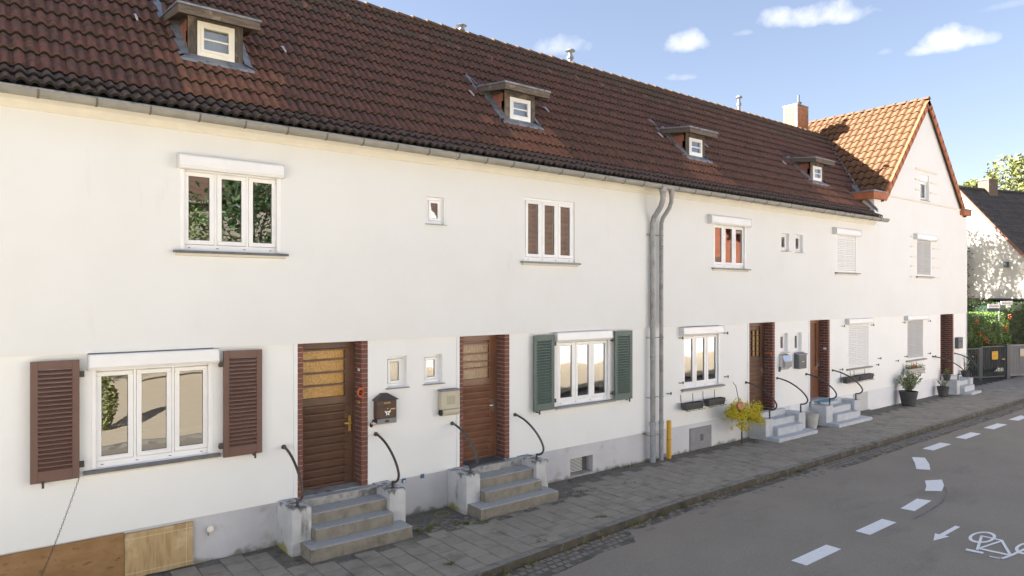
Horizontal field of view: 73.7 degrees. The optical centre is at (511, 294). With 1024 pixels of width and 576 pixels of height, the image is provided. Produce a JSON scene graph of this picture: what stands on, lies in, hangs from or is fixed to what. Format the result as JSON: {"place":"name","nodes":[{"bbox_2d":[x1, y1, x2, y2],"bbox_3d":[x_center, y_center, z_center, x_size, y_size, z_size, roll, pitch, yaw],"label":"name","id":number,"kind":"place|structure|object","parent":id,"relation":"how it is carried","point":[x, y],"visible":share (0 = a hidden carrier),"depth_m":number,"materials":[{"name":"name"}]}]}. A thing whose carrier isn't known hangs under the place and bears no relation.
{"place":"outdoors","nodes":[
{"label":"outdoors","id":0,"kind":"place"},
{"bbox_2d":[145,368,1023,575],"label":"pavement","id":1,"kind":"structure","parent":0,"point":[610,495],"depth_m":11.55,"materials":[{"name":"grey concrete"}]},
{"bbox_2d":[0,0,429,575],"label":"terraced house","id":2,"kind":"structure","parent":1,"relation":"on","point":[207,259],"depth_m":9.17,"materials":[{"name":"paint"}]},
{"bbox_2d":[41,479,78,575],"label":"cable","id":3,"kind":"object","parent":2,"relation":"hanging from","point":[60,528],"visible":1,"depth_m":7.89,"materials":[{"name":"metal"}]},
{"bbox_2d":[0,532,123,575],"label":"chipboard panel","id":4,"kind":"object","parent":2,"relation":"attached to","point":[101,556],"visible":1,"depth_m":8.13,"materials":[{"name":"brown wood"}]},
{"bbox_2d":[83,348,220,476],"bbox_3d":[-4.541,1.456,8.686,1.560,1.489,0.254,0,0,-38],"label":"window","id":5,"kind":"structure","parent":2,"relation":"in","point":[133,364],"depth_m":8.63,"materials":[{"name":"plastic"}]},
{"bbox_2d":[124,521,192,575],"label":"plywood panel","id":6,"kind":"object","parent":2,"relation":"attached to","point":[154,550],"visible":1,"depth_m":8.69,"materials":[{"name":"beige wood"}]},
{"bbox_2d":[207,525,213,535],"bbox_3d":[-4.013,3.138,9.082,0.090,0.126,0.066,0,0,-38],"label":"vent cap","id":7,"kind":"object","parent":2,"relation":"attached to","point":[210,528],"visible":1,"depth_m":9.06,"materials":[{"name":"beige plastic"}]},
{"bbox_2d":[173,153,288,258],"bbox_3d":[-3.778,-1.159,9.236,1.480,1.319,0.254,0,0,-38],"label":"window","id":8,"kind":"structure","parent":2,"relation":"in","point":[217,170],"depth_m":9.19,"materials":[{"name":"plastic"}]},
{"bbox_2d":[302,341,354,490],"bbox_3d":[-2.831,1.820,10.377,1.030,2.200,0.165,0,0,-38],"label":"door","id":9,"kind":"structure","parent":2,"relation":"in","point":[328,388],"depth_m":10.42,"materials":[{"name":"brown wood"}]},
{"bbox_2d":[357,387,363,397],"bbox_3d":[-2.311,1.498,10.420,0.041,0.154,0.128,0,0,39],"label":"wreath","id":10,"kind":"object","parent":2,"relation":"attached to","point":[358,390],"visible":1,"depth_m":10.41,"materials":[{"name":"orange"}]},
{"bbox_2d":[370,393,397,426],"bbox_3d":[-1.991,1.789,10.606,0.457,0.498,0.155,0,0,-38],"label":"letterbox","id":11,"kind":"object","parent":2,"relation":"attached to","point":[384,408],"visible":1,"depth_m":10.57,"materials":[{"name":"brown metal"}]},
{"bbox_2d":[386,356,409,389],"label":"window","id":12,"kind":"structure","parent":2,"relation":"in","point":[395,364],"depth_m":10.96,"materials":[{"name":"plastic"}]},
{"bbox_2d":[277,432,412,563],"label":"entrance steps","id":13,"kind":"structure","parent":1,"relation":"on","point":[351,520],"depth_m":9.64,"materials":[{"name":"paint"}]},
{"bbox_2d":[447,413,557,520],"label":"entrance steps","id":14,"kind":"structure","parent":1,"relation":"on","point":[512,485],"depth_m":11.37,"materials":[{"name":"paint"}]},
{"bbox_2d":[463,456,504,465],"bbox_3d":[-0.509,2.916,11.930,0.730,0.015,0.350,0,0,-38],"label":"doormat","id":15,"kind":"object","parent":14,"relation":"on","point":[487,460],"visible":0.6,"depth_m":11.89,"materials":[{"name":"grey"}]},
{"bbox_2d":[337,0,670,513],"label":"terraced house","id":16,"kind":"structure","parent":1,"relation":"on","point":[538,185],"depth_m":12.83,"materials":[{"name":"paint"}]},
{"bbox_2d":[422,354,444,385],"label":"window","id":17,"kind":"structure","parent":16,"relation":"in","point":[435,357],"depth_m":11.35,"materials":[{"name":"plastic"}]},
{"bbox_2d":[427,197,446,225],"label":"window","id":18,"kind":"structure","parent":16,"relation":"in","point":[438,201],"depth_m":11.29,"materials":[{"name":"plastic"}]},
{"bbox_2d":[437,388,459,415],"bbox_3d":[-1.050,1.789,11.360,0.367,0.440,0.134,0,0,-38],"label":"letterbox","id":19,"kind":"object","parent":16,"relation":"attached to","point":[448,401],"visible":1,"depth_m":11.30,"materials":[{"name":"beige metal"}]},
{"bbox_2d":[447,395,454,404],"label":"label window","id":20,"kind":"structure","parent":19,"relation":"in","point":[450,399],"depth_m":11.31,"materials":[{"name":"beige paper"}]},
{"bbox_2d":[463,335,496,460],"bbox_3d":[-0.644,1.820,12.101,1.000,2.200,0.165,0,0,-38],"label":"door","id":21,"kind":"structure","parent":16,"relation":"in","point":[479,357],"depth_m":12.17,"materials":[{"name":"brown wood"}]},
{"bbox_2d":[520,197,580,266],"bbox_3d":[0.680,-1.150,12.837,1.440,1.240,0.292,0,0,-38],"label":"window","id":22,"kind":"structure","parent":16,"relation":"in","point":[548,224],"depth_m":12.90,"materials":[{"name":"plastic"}]},
{"bbox_2d":[570,456,592,477],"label":"basement window","id":23,"kind":"structure","parent":16,"relation":"in","point":[577,466],"depth_m":13.51,"materials":[{"name":"grey"}]},
{"bbox_2d":[553,330,614,410],"bbox_3d":[1.420,1.453,13.384,1.640,1.494,0.254,0,0,-38],"label":"window","id":24,"kind":"structure","parent":16,"relation":"in","point":[591,337],"depth_m":13.36,"materials":[{"name":"plastic"}]},
{"bbox_2d":[666,420,671,458],"bbox_3d":[3.393,3.130,14.758,0.107,0.820,0.104,0,0,-38],"label":"marker post","id":25,"kind":"object","parent":1,"relation":"on","point":[668,439],"visible":1,"depth_m":14.71,"materials":[{"name":"yellow plastic"}]},
{"bbox_2d":[553,48,807,460],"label":"terraced house","id":26,"kind":"structure","parent":1,"relation":"on","point":[723,272],"depth_m":16.43,"materials":[{"name":"paint"}]},
{"bbox_2d":[681,393,704,411],"bbox_3d":[4.014,2.412,15.270,0.670,0.345,0.265,0,0,-38],"label":"flower box","id":27,"kind":"object","parent":26,"relation":"attached to","point":[692,406],"visible":1,"depth_m":15.17,"materials":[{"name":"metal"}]},
{"bbox_2d":[679,325,724,392],"bbox_3d":[4.361,1.463,15.702,1.610,1.474,0.254,0,0,-38],"label":"window","id":28,"kind":"structure","parent":26,"relation":"in","point":[705,332],"depth_m":15.72,"materials":[{"name":"plastic"}]},
{"bbox_2d":[703,389,726,407],"bbox_3d":[4.655,2.402,15.774,0.680,0.345,0.265,0,0,-38],"label":"flower box","id":29,"kind":"object","parent":26,"relation":"attached to","point":[719,401],"visible":1,"depth_m":15.69,"materials":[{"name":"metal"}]},
{"bbox_2d":[708,215,751,271],"bbox_3d":[5.138,-1.197,16.332,1.650,1.294,0.361,0,0,-38],"label":"window","id":30,"kind":"structure","parent":26,"relation":"in","point":[733,225],"depth_m":16.42,"materials":[{"name":"plastic"}]},
{"bbox_2d":[733,382,743,410],"bbox_3d":[5.311,2.382,16.024,0.196,0.598,0.911,0,0,13],"label":"heart ornament","id":31,"kind":"object","parent":26,"relation":"hanging from","point":[739,405],"visible":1,"depth_m":15.66,"materials":[{"name":"metal"}]},
{"bbox_2d":[751,323,763,407],"bbox_3d":[6.150,1.820,17.456,1.100,2.200,0.165,0,0,-38],"label":"door","id":32,"kind":"structure","parent":26,"relation":"in","point":[757,333],"depth_m":17.61,"materials":[{"name":"wood"}]},
{"bbox_2d":[778,353,791,371],"bbox_3d":[7.126,1.780,17.784,0.390,0.460,0.168,0,0,-38],"label":"letterbox","id":33,"kind":"object","parent":26,"relation":"attached to","point":[785,360],"visible":1,"depth_m":17.71,"materials":[{"name":"silver metal"}]},
{"bbox_2d":[780,333,789,352],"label":"window","id":34,"kind":"structure","parent":26,"relation":"in","point":[782,335],"depth_m":18.03,"materials":[{"name":"plastic"}]},
{"bbox_2d":[781,233,790,251],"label":"window","id":35,"kind":"structure","parent":26,"relation":"in","point":[783,248],"depth_m":17.98,"materials":[{"name":"plastic"}]},
{"bbox_2d":[413,403,1019,575],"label":"weeds","id":36,"kind":"object","parent":1,"relation":"on","point":[482,521],"visible":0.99,"depth_m":10.55,"materials":[{"name":"green plant"}]},
{"bbox_2d":[721,398,766,443],"bbox_3d":[5.487,2.987,16.108,1.501,1.146,0.506,0,0,-38],"label":"yellow bush","id":37,"kind":"object","parent":1,"relation":"on","point":[749,414],"visible":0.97,"depth_m":16.07,"materials":[{"name":"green plant"}]},
{"bbox_2d":[745,377,817,442],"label":"entrance steps","id":38,"kind":"structure","parent":1,"relation":"on","point":[781,425],"depth_m":16.96,"materials":[{"name":"paint"}]},
{"bbox_2d":[693,95,889,414],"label":"terraced house","id":39,"kind":"structure","parent":1,"relation":"on","point":[833,224],"depth_m":19.87,"materials":[{"name":"paint"}]},
{"bbox_2d":[795,235,799,252],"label":"window","id":40,"kind":"structure","parent":39,"relation":"in","point":[797,236],"depth_m":18.41,"materials":[{"name":"plastic"}]},
{"bbox_2d":[794,332,800,352],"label":"window","id":41,"kind":"structure","parent":39,"relation":"in","point":[796,334],"depth_m":18.46,"materials":[{"name":"plastic"}]},
{"bbox_2d":[793,352,807,368],"bbox_3d":[7.714,1.768,18.249,0.430,0.425,0.165,0,0,-38],"label":"letterbox","id":42,"kind":"object","parent":39,"relation":"attached to","point":[800,360],"visible":1,"depth_m":18.16,"materials":[{"name":"grey metal"}]},
{"bbox_2d":[811,320,819,397],"bbox_3d":[8.415,1.820,19.241,1.030,2.200,0.165,0,0,-38],"label":"door","id":43,"kind":"structure","parent":39,"relation":"in","point":[815,328],"depth_m":19.44,"materials":[{"name":"brown wood"}]},
{"bbox_2d":[832,227,861,275],"bbox_3d":[9.718,-1.232,19.874,1.550,1.344,0.254,0,0,-38],"label":"window","id":44,"kind":"structure","parent":39,"relation":"in","point":[844,235],"depth_m":19.90,"materials":[{"name":"plastic"}]},
{"bbox_2d":[842,376,859,383],"bbox_3d":[9.822,2.397,19.847,0.800,0.355,0.265,0,0,-38],"label":"flower box","id":45,"kind":"object","parent":39,"relation":"attached to","point":[846,380],"visible":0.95,"depth_m":19.68,"materials":[{"name":"metal"}]},
{"bbox_2d":[845,318,873,370],"bbox_3d":[10.361,1.483,20.432,1.610,1.554,0.254,0,0,-38],"label":"window","id":46,"kind":"structure","parent":39,"relation":"in","point":[854,360],"depth_m":20.45,"materials":[{"name":"plastic"}]},
{"bbox_2d":[855,369,874,381],"bbox_3d":[10.498,2.387,20.380,0.920,0.355,0.265,0,0,-38],"label":"flower box","id":47,"kind":"object","parent":39,"relation":"attached to","point":[866,376],"visible":0.91,"depth_m":20.30,"materials":[{"name":"metal"}]},
{"bbox_2d":[805,411,819,428],"bbox_3d":[7.918,3.340,18.095,0.433,0.400,0.433,0,0,-38],"label":"plant pot","id":48,"kind":"object","parent":1,"relation":"on","point":[811,420],"visible":0.82,"depth_m":17.95,"materials":[{"name":"grey ceramic"}]},
{"bbox_2d":[805,369,871,427],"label":"entrance steps","id":49,"kind":"structure","parent":1,"relation":"on","point":[845,411],"depth_m":18.73,"materials":[{"name":"paint"}]},
{"bbox_2d":[815,398,836,402],"bbox_3d":[8.715,2.943,18.926,0.720,0.018,0.300,0,0,-38],"label":"doormat","id":50,"kind":"object","parent":49,"relation":"on","point":[825,400],"visible":1,"depth_m":18.88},
{"bbox_2d":[808,96,971,409],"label":"gable house","id":51,"kind":"structure","parent":1,"relation":"on","point":[895,160],"depth_m":23.24,"materials":[{"name":"paint"}]},
{"bbox_2d":[903,362,925,374],"bbox_3d":[13.298,2.413,22.586,1.290,0.443,0.265,0,0,-38],"label":"flower box","id":52,"kind":"object","parent":51,"relation":"attached to","point":[914,368],"visible":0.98,"depth_m":22.48,"materials":[{"name":"metal"}]},
{"bbox_2d":[904,315,928,362],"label":"window","id":53,"kind":"structure","parent":51,"relation":"in","point":[914,323],"depth_m":22.98,"materials":[{"name":"plastic"}]},
{"bbox_2d":[913,234,936,278],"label":"window","id":54,"kind":"structure","parent":51,"relation":"in","point":[924,241],"depth_m":23.29,"materials":[{"name":"plastic"}]},
{"bbox_2d":[921,181,930,201],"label":"window","id":55,"kind":"structure","parent":51,"relation":"in","point":[922,183],"depth_m":23.58,"materials":[{"name":"plastic"}]},
{"bbox_2d":[955,337,962,348],"bbox_3d":[16.485,1.785,25.182,0.430,0.410,0.133,0,0,-38],"label":"letterbox","id":56,"kind":"object","parent":51,"relation":"attached to","point":[958,342],"visible":1,"depth_m":25.07,"materials":[{"name":"grey metal"}]},
{"bbox_2d":[894,370,922,405],"bbox_3d":[12.712,2.986,21.820,0.878,1.108,0.802,0,0,-38],"label":"plant pot","id":57,"kind":"object","parent":1,"relation":"on","point":[908,395],"visible":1,"depth_m":21.69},
{"bbox_2d":[937,379,949,396],"bbox_3d":[14.993,3.233,23.735,0.449,0.615,0.476,0,0,26],"label":"plant pot","id":58,"kind":"object","parent":1,"relation":"on","point":[943,390],"visible":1,"depth_m":23.63,"materials":[{"name":"grey"}]},
{"bbox_2d":[932,353,980,394],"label":"entrance steps","id":59,"kind":"structure","parent":1,"relation":"on","point":[957,384],"depth_m":24.28,"materials":[{"name":"paint"}]},
{"bbox_2d":[943,368,951,380],"bbox_3d":[15.340,2.805,24.074,0.268,0.470,0.285,0,0,-38],"label":"plant pot","id":60,"kind":"object","parent":59,"relation":"on","point":[946,377],"visible":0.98,"depth_m":24.02,"materials":[{"name":"grey"}]},
{"bbox_2d":[960,354,971,376],"bbox_3d":[16.739,2.586,25.242,0.399,0.909,0.390,0,0,-13],"label":"plant pot","id":61,"kind":"object","parent":59,"relation":"on","point":[966,373],"visible":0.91,"depth_m":25.15,"materials":[{"name":"grey"}]},
{"bbox_2d":[967,347,980,380],"bbox_3d":[17.784,2.885,27.648,3.500,1.410,0.060,0,0,-21],"label":"metal fence","id":62,"kind":"object","parent":1,"relation":"on","point":[979,362],"visible":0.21,"depth_m":28.20,"materials":[{"name":"grey metal"}]},
{"bbox_2d":[967,299,996,315],"bbox_3d":[23.527,1.879,36.074,5.027,3.322,1.424,0,0,-21],"label":"yellow hedge","id":63,"kind":"object","parent":1,"relation":"on","point":[971,307],"visible":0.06,"depth_m":35.94,"materials":[{"name":"green plant"}]},
{"bbox_2d":[967,311,1011,372],"bbox_3d":[20.523,2.151,30.674,4.101,2.779,1.333,0,0,-21],"label":"berry hedge","id":64,"kind":"object","parent":1,"relation":"on","point":[982,330],"visible":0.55,"depth_m":30.46,"materials":[{"name":"green plant"}]},
{"bbox_2d":[959,178,1023,304],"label":"corner villa","id":65,"kind":"object","parent":1,"relation":"on","point":[995,233],"visible":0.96,"depth_m":36.81,"materials":[{"name":"white paint"}]},
{"bbox_2d":[967,248,974,302],"bbox_3d":[24.801,-0.527,37.527,0.749,4.217,1.143,0,0,-6],"label":"climbing shrub","id":66,"kind":"object","parent":65,"relation":"attached to","point":[968,273],"visible":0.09,"depth_m":37.34,"materials":[{"name":"green plant"}]},
{"bbox_2d":[967,301,1023,344],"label":"tall hedge","id":67,"kind":"object","parent":1,"relation":"on","point":[1016,325],"visible":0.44,"depth_m":34.05,"materials":[{"name":"green plant"}]},
{"bbox_2d":[987,301,1012,319],"bbox_3d":[23.510,1.950,32.959,1.820,3.280,0.116,0,0,-21],"label":"street sign","id":68,"kind":"object","parent":1,"relation":"on","point":[993,307],"visible":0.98,"depth_m":32.89,"materials":[{"name":"metal"}]},
{"bbox_2d":[1003,344,1009,378],"bbox_3d":[20.925,2.855,28.867,0.200,1.470,0.160,0,0,-21],"label":"gate post","id":69,"kind":"object","parent":1,"relation":"on","point":[1007,361],"visible":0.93,"depth_m":28.79,"materials":[{"name":"grey metal"}]},
{"bbox_2d":[981,346,1004,377],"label":"garden gate","id":70,"kind":"structure","parent":69,"relation":"attached to","point":[987,361],"depth_m":28.54,"materials":[{"name":"grey metal"}]},
{"bbox_2d":[992,351,997,359],"bbox_3d":[20.204,2.550,28.556,0.370,0.340,0.010,0,0,-21],"label":"notice","id":71,"kind":"object","parent":70,"relation":"attached to","point":[994,354],"visible":1,"depth_m":28.54,"materials":[{"name":"yellow"}]},
{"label":"gate post","id":72,"kind":"object","parent":1,"relation":"on","visible":0},
{"bbox_2d":[1010,344,1023,375],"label":"garden gate","id":73,"kind":"structure","parent":72,"relation":"attached to","point":[1016,363],"depth_m":29.10,"materials":[{"name":"grey metal"}]},
{"bbox_2d":[1019,348,1023,355],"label":"notice","id":74,"kind":"object","parent":73,"relation":"attached to","point":[1021,351],"visible":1,"depth_m":29.16,"materials":[{"name":"white paper"}]},
{"bbox_2d":[359,0,1023,190],"label":"sky","id":75,"kind":"structure","parent":0,"point":[840,57],"materials":[{"name":"blue"}]},
{"bbox_2d":[435,403,1023,575],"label":"road","id":76,"kind":"structure","parent":0,"point":[947,500],"depth_m":10.86,"materials":[{"name":"grey asphalt"}]},
{"bbox_2d":[442,406,1013,574],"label":"fallen leaves","id":77,"kind":"object","parent":76,"relation":"on","point":[647,521],"visible":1,"depth_m":10.75,"materials":[{"name":"brown plant"}]},
{"bbox_2d":[460,398,1023,575],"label":"kerb","id":78,"kind":"structure","parent":76,"relation":"on","point":[532,556],"depth_m":11.87,"materials":[{"name":"grey concrete"}]},
{"bbox_2d":[958,177,977,187],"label":"autumn tree","id":79,"kind":"object","parent":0,"point":[972,183],"visible":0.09,"depth_m":51.86,"materials":[{"name":"green plant"}]},
{"bbox_2d":[982,153,1023,190],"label":"autumn tree","id":80,"kind":"object","parent":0,"point":[1017,179],"visible":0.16,"depth_m":51.20,"materials":[{"name":"green plant"}]}
]}

